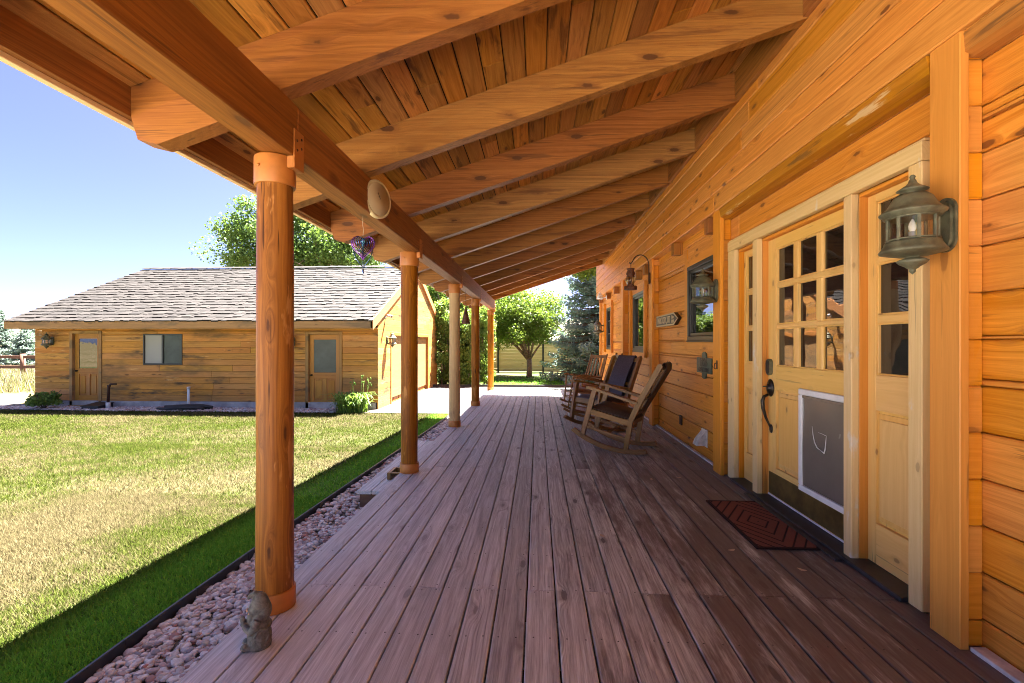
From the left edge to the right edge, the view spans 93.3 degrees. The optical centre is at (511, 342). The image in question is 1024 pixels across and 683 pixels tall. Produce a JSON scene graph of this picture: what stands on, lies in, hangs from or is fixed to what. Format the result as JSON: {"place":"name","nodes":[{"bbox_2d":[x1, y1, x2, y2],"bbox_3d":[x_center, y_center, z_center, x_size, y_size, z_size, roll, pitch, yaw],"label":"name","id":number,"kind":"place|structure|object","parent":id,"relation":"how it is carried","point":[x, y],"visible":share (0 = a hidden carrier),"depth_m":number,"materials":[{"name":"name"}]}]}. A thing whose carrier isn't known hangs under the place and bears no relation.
{"place":"outdoors","nodes":[
{"label":"outdoors","id":0,"kind":"place"},
{"bbox_2d":[0,404,23,405],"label":"path","id":1,"kind":"structure","parent":0,"point":[12,404],"depth_m":14.60,"materials":[{"name":"concrete"}]},
{"bbox_2d":[0,363,41,392],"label":"meadow grass","id":2,"kind":"structure","parent":0,"point":[16,380],"depth_m":20.88,"materials":[{"name":"yellow plant"}]},
{"bbox_2d":[0,409,448,682],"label":"lawn","id":3,"kind":"structure","parent":0,"point":[161,578],"depth_m":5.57,"materials":[{"name":"green plant"}]},
{"bbox_2d":[84,433,432,682],"bbox_3d":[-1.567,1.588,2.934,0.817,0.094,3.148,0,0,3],"label":"gravel","id":4,"kind":"structure","parent":0,"point":[161,638],"depth_m":2.65,"materials":[{"name":"grey gravel"}]},
{"bbox_2d":[0,319,584,345],"bbox_3d":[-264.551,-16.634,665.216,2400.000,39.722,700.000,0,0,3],"label":"hills","id":5,"kind":"structure","parent":0,"point":[561,327],"depth_m":492.15,"materials":[{"name":"green plant"}]},
{"bbox_2d":[0,61,597,318],"label":"sky","id":6,"kind":"structure","parent":0,"point":[86,203],"materials":[{"name":"blue"}]},
{"bbox_2d":[0,346,599,682],"bbox_3d":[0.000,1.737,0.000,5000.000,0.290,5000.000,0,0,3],"label":"ground","id":7,"kind":"structure","parent":0,"point":[13,397],"depth_m":10.42,"materials":[{"name":"grey concrete"}]},
{"bbox_2d":[0,309,16,360],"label":"spruce tree","id":8,"kind":"object","parent":7,"relation":"on","point":[5,336],"visible":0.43,"depth_m":46.65,"materials":[{"name":"green plant"}]},
{"bbox_2d":[0,329,34,364],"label":"spruce tree","id":9,"kind":"object","parent":7,"relation":"on","point":[22,340],"visible":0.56,"depth_m":39.67,"materials":[{"name":"green plant"}]},
{"bbox_2d":[0,354,34,373],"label":"rail fence","id":10,"kind":"object","parent":7,"relation":"on","point":[22,358],"visible":0.13,"depth_m":26.94,"materials":[{"name":"brown wood"}]},
{"bbox_2d":[0,329,34,361],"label":"spruce tree","id":11,"kind":"object","parent":7,"relation":"on","point":[17,332],"visible":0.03,"depth_m":43.68,"materials":[{"name":"green plant"}]},
{"bbox_2d":[2,265,441,409],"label":"garage","id":12,"kind":"structure","parent":7,"relation":"on","point":[157,336],"depth_m":13.91,"materials":[{"name":"brown wood"}]},
{"bbox_2d":[41,332,53,348],"bbox_3d":[-13.351,-0.065,13.888,0.262,0.469,0.299,0,0,3],"label":"wall lantern","id":13,"kind":"object","parent":12,"relation":"attached to","point":[48,338],"depth_m":13.84,"materials":[{"name":"grey metal"}]},
{"bbox_2d":[74,334,98,399],"bbox_3d":[-12.322,0.768,14.042,0.796,2.061,0.105,0,0,3],"label":"door","id":14,"kind":"structure","parent":12,"relation":"in","point":[86,370],"depth_m":14.07,"materials":[{"name":"brown wood"}]},
{"bbox_2d":[143,334,181,364],"bbox_3d":[-10.012,0.184,13.878,1.170,0.884,0.062,0,0,3],"label":"window","id":15,"kind":"structure","parent":12,"relation":"in","point":[158,349],"depth_m":13.87,"materials":[{"name":"grey glass"}]},
{"bbox_2d":[310,335,338,401],"bbox_3d":[-5.292,0.833,13.662,0.876,2.131,0.105,0,0,3],"label":"door","id":16,"kind":"structure","parent":12,"relation":"in","point":[324,349],"depth_m":13.69,"materials":[{"name":"brown wood"}]},
{"bbox_2d":[386,332,395,347],"bbox_3d":[-3.554,-0.090,14.292,0.299,0.469,0.262,0,0,3],"label":"wall lantern","id":17,"kind":"object","parent":12,"relation":"attached to","point":[392,337],"depth_m":14.24,"materials":[{"name":"grey metal"}]},
{"bbox_2d":[392,385,424,401],"bbox_3d":[-3.665,0.820,17.172,0.050,2.100,4.860,0,0,3],"label":"overhead door","id":18,"kind":"structure","parent":12,"relation":"in","point":[395,398],"depth_m":15.94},
{"bbox_2d":[64,415,448,682],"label":"lawn edging","id":19,"kind":"object","parent":7,"relation":"on","point":[110,655],"visible":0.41,"depth_m":2.86,"materials":[{"name":"black plastic"}]},
{"bbox_2d":[188,191,388,268],"bbox_3d":[-17.351,-5.780,38.900,16.427,15.509,10.987,0,0,3],"label":"cottonwood tree","id":20,"kind":"object","parent":7,"relation":"on","point":[316,246],"visible":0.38,"depth_m":36.47,"materials":[{"name":"green plant"}]},
{"bbox_2d":[426,285,470,314],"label":"broadleaf tree","id":21,"kind":"object","parent":7,"relation":"on","point":[435,295],"visible":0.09,"depth_m":40.83,"materials":[{"name":"green plant"}]},
{"bbox_2d":[433,384,598,386],"bbox_3d":[2.597,1.830,20.297,21.000,0.120,0.045,0,0,3],"label":"drive edging","id":22,"kind":"object","parent":7,"relation":"on","point":[440,385],"depth_m":20.42,"materials":[{"name":"grey concrete"}]},
{"bbox_2d":[437,341,598,371],"bbox_3d":[1.861,0.850,28.937,21.630,2.040,0.130,0,0,3],"label":"board fence","id":23,"kind":"object","parent":7,"relation":"on","point":[511,359],"visible":0.16,"depth_m":28.99,"materials":[{"name":"brown wood"}]},
{"bbox_2d":[572,267,596,281],"bbox_3d":[3.711,-1.931,20.172,3.746,7.810,3.659,0,0,3],"label":"leafy tree","id":24,"kind":"object","parent":7,"relation":"on","point":[583,275],"visible":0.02,"depth_m":20.44,"materials":[{"name":"green plant"}]},
{"bbox_2d":[177,390,1014,682],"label":"deck","id":25,"kind":"structure","parent":7,"relation":"on","point":[397,578],"depth_m":2.49,"materials":[{"name":"brown wood"}]},
{"bbox_2d":[240,590,271,652],"bbox_3d":[-1.070,1.153,2.021,0.116,0.236,0.118,0,0,29],"label":"stone animal statue","id":26,"kind":"object","parent":25,"relation":"on","point":[256,624],"visible":1,"depth_m":1.99,"materials":[{"name":"grey stone"}]},
{"bbox_2d":[254,128,303,615],"bbox_3d":[-1.128,0.127,2.330,0.216,2.284,0.194,0,0,3],"label":"porch post","id":27,"kind":"object","parent":25,"relation":"on","point":[275,186],"visible":0.96,"depth_m":2.27,"materials":[{"name":"wood"}]},
{"bbox_2d":[400,239,421,473],"bbox_3d":[-0.997,0.127,4.766,0.216,2.284,0.194,0,0,3],"label":"porch post","id":28,"kind":"object","parent":25,"relation":"on","point":[409,266],"visible":1,"depth_m":4.70,"materials":[{"name":"wood"}]},
{"bbox_2d":[448,276,462,426],"bbox_3d":[-0.858,0.127,7.352,0.216,2.284,0.194,0,0,3],"label":"porch post","id":29,"kind":"object","parent":25,"relation":"on","point":[454,354],"visible":1,"depth_m":7.29,"materials":[{"name":"wood"}]},
{"bbox_2d":[471,293,481,405],"bbox_3d":[-0.726,0.127,9.794,0.216,2.284,0.194,0,0,3],"label":"porch post","id":30,"kind":"object","parent":25,"relation":"on","point":[475,355],"visible":1,"depth_m":9.73,"materials":[{"name":"wood"}]},
{"bbox_2d":[487,310,494,390],"bbox_3d":[-0.556,0.127,12.944,0.216,2.284,0.194,0,0,3],"label":"porch post","id":31,"kind":"object","parent":25,"relation":"on","point":[490,314],"visible":1,"depth_m":12.87,"materials":[{"name":"wood"}]},
{"bbox_2d":[559,353,607,405],"bbox_3d":[1.475,0.745,9.899,0.873,1.047,0.544,0,0,-33],"label":"rocking chair","id":32,"kind":"object","parent":25,"relation":"on","point":[588,369],"visible":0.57,"depth_m":9.95,"materials":[{"name":"brown wood"}]},
{"bbox_2d":[561,353,622,418],"bbox_3d":[1.360,0.720,8.340,1.005,1.098,0.585,0,0,2],"label":"rocking chair","id":33,"kind":"object","parent":25,"relation":"on","point":[582,390],"visible":0.41,"depth_m":8.13,"materials":[{"name":"brown wood"}]},
{"bbox_2d":[563,355,642,430],"bbox_3d":[1.354,0.726,7.183,1.028,1.085,0.665,0,0,-30],"label":"rocking chair","id":34,"kind":"object","parent":25,"relation":"on","point":[624,371],"visible":0.65,"depth_m":7.24,"materials":[{"name":"brown wood"}]},
{"bbox_2d":[571,361,671,454],"bbox_3d":[1.331,0.744,5.829,1.102,1.050,0.625,0,0,28],"label":"rocking chair","id":35,"kind":"object","parent":25,"relation":"on","point":[629,417],"visible":1,"depth_m":5.68,"materials":[{"name":"brown wood"}]},
{"bbox_2d":[706,500,820,550],"bbox_3d":[1.734,1.263,3.409,0.415,0.010,0.905,0,0,3],"label":"doormat","id":36,"kind":"object","parent":25,"relation":"on","point":[756,525],"visible":0.92,"depth_m":3.31,"materials":[{"name":"red fabric"}]},
{"bbox_2d":[596,0,1023,682],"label":"house","id":37,"kind":"structure","parent":7,"relation":"on","point":[854,400],"depth_m":2.72,"materials":[{"name":"orange wood"}]},
{"bbox_2d":[0,0,821,309],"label":"porch roof","id":38,"kind":"structure","parent":37,"relation":"attached to","point":[500,148],"depth_m":3.10,"materials":[{"name":"brown wood"}]},
{"bbox_2d":[351,219,374,273],"bbox_3d":[-1.041,-0.685,3.381,0.152,0.409,0.085,0,0,-31],"label":"wind spinner","id":39,"kind":"object","parent":38,"relation":"hanging from","point":[363,255],"visible":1,"depth_m":3.38,"materials":[{"name":"purple metal"}]},
{"bbox_2d":[367,179,390,218],"bbox_3d":[-0.939,-1.006,3.389,0.064,0.266,0.266,0,0,25],"label":"wall thermometer","id":40,"kind":"object","parent":38,"relation":"attached to","point":[379,203],"depth_m":3.38,"materials":[{"name":"beige"}]},
{"bbox_2d":[461,294,469,323],"bbox_3d":[-0.775,-0.605,8.104,0.152,0.569,0.152,0,0,3],"label":"cone chime","id":41,"kind":"object","parent":38,"relation":"hanging from","point":[465,319],"visible":1,"depth_m":8.06,"materials":[{"name":"metal"}]},
{"bbox_2d":[593,319,603,335],"bbox_3d":[2.409,-0.430,13.440,0.327,0.490,0.274,0,0,3],"label":"wall lantern","id":42,"kind":"object","parent":37,"relation":"attached to","point":[597,325],"depth_m":13.38,"materials":[{"name":"grey metal"}]},
{"bbox_2d":[596,292,606,299],"bbox_3d":[2.271,-1.185,12.245,0.261,0.189,0.186,0,0,3],"label":"floodlight","id":43,"kind":"object","parent":37,"relation":"attached to","point":[600,296],"visible":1,"depth_m":12.20,"materials":[{"name":"white plastic"}]},
{"bbox_2d":[604,300,612,353],"bbox_3d":[2.531,-0.395,12.572,0.110,1.330,1.290,0,0,3],"label":"window","id":44,"kind":"structure","parent":37,"relation":"in","point":[608,309],"depth_m":12.81,"materials":[{"name":"orange wood"}]},
{"bbox_2d":[624,254,650,289],"bbox_3d":[1.943,-1.099,7.506,0.402,0.548,0.200,0,0,3],"label":"hanging lantern","id":45,"kind":"object","parent":37,"relation":"hanging from","point":[631,274],"visible":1,"depth_m":7.48,"materials":[{"name":"metal"}]},
{"bbox_2d":[629,280,646,358],"bbox_3d":[2.332,-0.395,8.887,0.110,1.330,1.390,0,0,3],"label":"window","id":46,"kind":"structure","parent":37,"relation":"in","point":[639,295],"depth_m":9.00,"materials":[{"name":"orange wood"}]},
{"bbox_2d":[656,312,681,326],"bbox_3d":[2.190,-0.322,6.799,0.058,0.168,1.135,0,0,3],"label":"direction sign","id":47,"kind":"object","parent":37,"relation":"attached to","point":[671,319],"visible":1,"depth_m":6.66,"materials":[{"name":"grey wood"}]},
{"bbox_2d":[685,245,712,349],"bbox_3d":[2.164,-0.538,5.451,0.075,1.225,1.260,0,0,3],"label":"window","id":48,"kind":"structure","parent":37,"relation":"in","point":[698,324],"depth_m":5.65,"materials":[{"name":"grey"}]},
{"bbox_2d":[690,268,717,311],"bbox_3d":[1.872,-0.515,4.726,0.258,0.426,0.238,0,0,3],"label":"wall lantern","id":49,"kind":"object","parent":37,"relation":"attached to","point":[702,281],"depth_m":4.67,"materials":[{"name":"grey metal"}]},
{"bbox_2d":[697,352,712,378],"bbox_3d":[2.131,0.250,5.363,0.020,0.300,0.460,0,0,3],"label":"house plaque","id":50,"kind":"object","parent":37,"relation":"attached to","point":[704,365],"visible":1,"depth_m":5.32,"materials":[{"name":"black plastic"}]},
{"bbox_2d":[761,208,843,542],"bbox_3d":[2.055,0.202,3.420,0.120,2.072,1.127,0,0,3],"label":"front door","id":51,"kind":"structure","parent":37,"relation":"in","point":[804,365],"depth_m":3.39,"materials":[{"name":"brown wood"}]},
{"bbox_2d":[878,175,957,274],"bbox_3d":[1.723,-0.505,2.065,0.263,0.426,0.238,0,0,3],"label":"wall lantern","id":52,"kind":"object","parent":37,"relation":"attached to","point":[913,203],"depth_m":2.02,"materials":[{"name":"grey metal"}]},
{"bbox_2d":[312,413,462,516],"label":"gravel","id":53,"kind":"structure","parent":0,"point":[341,500],"depth_m":5.14,"materials":[{"name":"grey gravel"}]},
{"bbox_2d":[357,441,432,506],"bbox_3d":[-1.225,1.492,5.875,0.430,0.275,2.400,0,0,3],"label":"wooden step","id":54,"kind":"object","parent":53,"relation":"on","point":[373,487],"visible":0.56,"depth_m":5.04,"materials":[{"name":"grey wood"}]},
{"bbox_2d":[366,387,570,412],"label":"driveway","id":55,"kind":"structure","parent":0,"point":[433,399],"depth_m":15.88,"materials":[{"name":"concrete"}]},
{"bbox_2d":[437,371,592,384],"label":"back lawn","id":56,"kind":"structure","parent":0,"point":[508,374],"depth_m":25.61,"materials":[{"name":"green plant"}]},
{"bbox_2d":[434,297,496,384],"bbox_3d":[-2.093,-0.032,21.494,2.859,4.024,1.770,0,0,3],"label":"hedge","id":57,"kind":"object","parent":56,"relation":"on","point":[442,331],"visible":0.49,"depth_m":21.10,"materials":[{"name":"green plant"}]},
{"bbox_2d":[460,286,570,376],"bbox_3d":[-0.037,-0.660,26.120,6.681,5.232,5.060,0,0,3],"label":"ornamental tree","id":58,"kind":"object","parent":56,"relation":"on","point":[513,312],"visible":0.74,"depth_m":24.97,"materials":[{"name":"green plant"}]},
{"bbox_2d":[539,272,598,383],"bbox_3d":[4.548,-2.665,23.836,6.510,9.929,6.471,0,0,-26],"label":"spruce tree","id":59,"kind":"object","parent":56,"relation":"on","point":[580,322],"visible":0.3,"depth_m":23.39,"materials":[{"name":"green plant"}]},
{"label":"garage gravel bed","id":60,"kind":"structure","parent":0,"visible":0},
{"bbox_2d":[24,390,63,408],"bbox_3d":[-13.053,1.592,13.499,0.842,0.570,0.719,0,0,-39],"label":"shrub","id":61,"kind":"object","parent":60,"relation":"on","point":[39,399],"visible":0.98,"depth_m":13.41,"materials":[{"name":"green plant"}]},
{"bbox_2d":[0,405,335,412],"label":"gravel","id":62,"kind":"structure","parent":60,"relation":"on","point":[218,409],"depth_m":13.35,"materials":[{"name":"grey gravel"}]},
{"bbox_2d":[80,402,113,408],"bbox_3d":[-11.664,1.790,13.608,0.520,0.200,0.520,0,0,3],"label":"valve box","id":63,"kind":"object","parent":62,"relation":"on","point":[96,405],"visible":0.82,"depth_m":13.45,"materials":[{"name":"black plastic"}]},
{"bbox_2d":[105,383,116,407],"bbox_3d":[-11.242,1.511,13.575,0.316,0.759,0.109,0,0,3],"label":"yard hydrant","id":64,"kind":"object","parent":62,"relation":"on","point":[108,404],"visible":0.91,"depth_m":13.55,"materials":[{"name":"metal"}]},
{"bbox_2d":[156,404,212,410],"bbox_3d":[-8.993,1.783,13.214,1.494,0.184,0.375,0,0,-2],"label":"drain hose","id":65,"kind":"object","parent":62,"relation":"on","point":[181,407],"visible":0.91,"depth_m":13.16,"materials":[{"name":"black plastic"}]},
{"bbox_2d":[187,387,190,403],"bbox_3d":[-9.137,1.552,13.662,0.090,0.635,0.086,0,0,3],"label":"standpipe","id":66,"kind":"object","parent":62,"relation":"on","point":[188,395],"visible":0.89,"depth_m":13.63,"materials":[{"name":"white plastic"}]},
{"bbox_2d":[322,375,377,413],"bbox_3d":[-4.359,1.365,12.924,1.638,1.013,1.547,0,0,3],"label":"daylily clump","id":67,"kind":"object","parent":60,"relation":"on","point":[350,402],"visible":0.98,"depth_m":12.79,"materials":[{"name":"green plant"}]}
]}

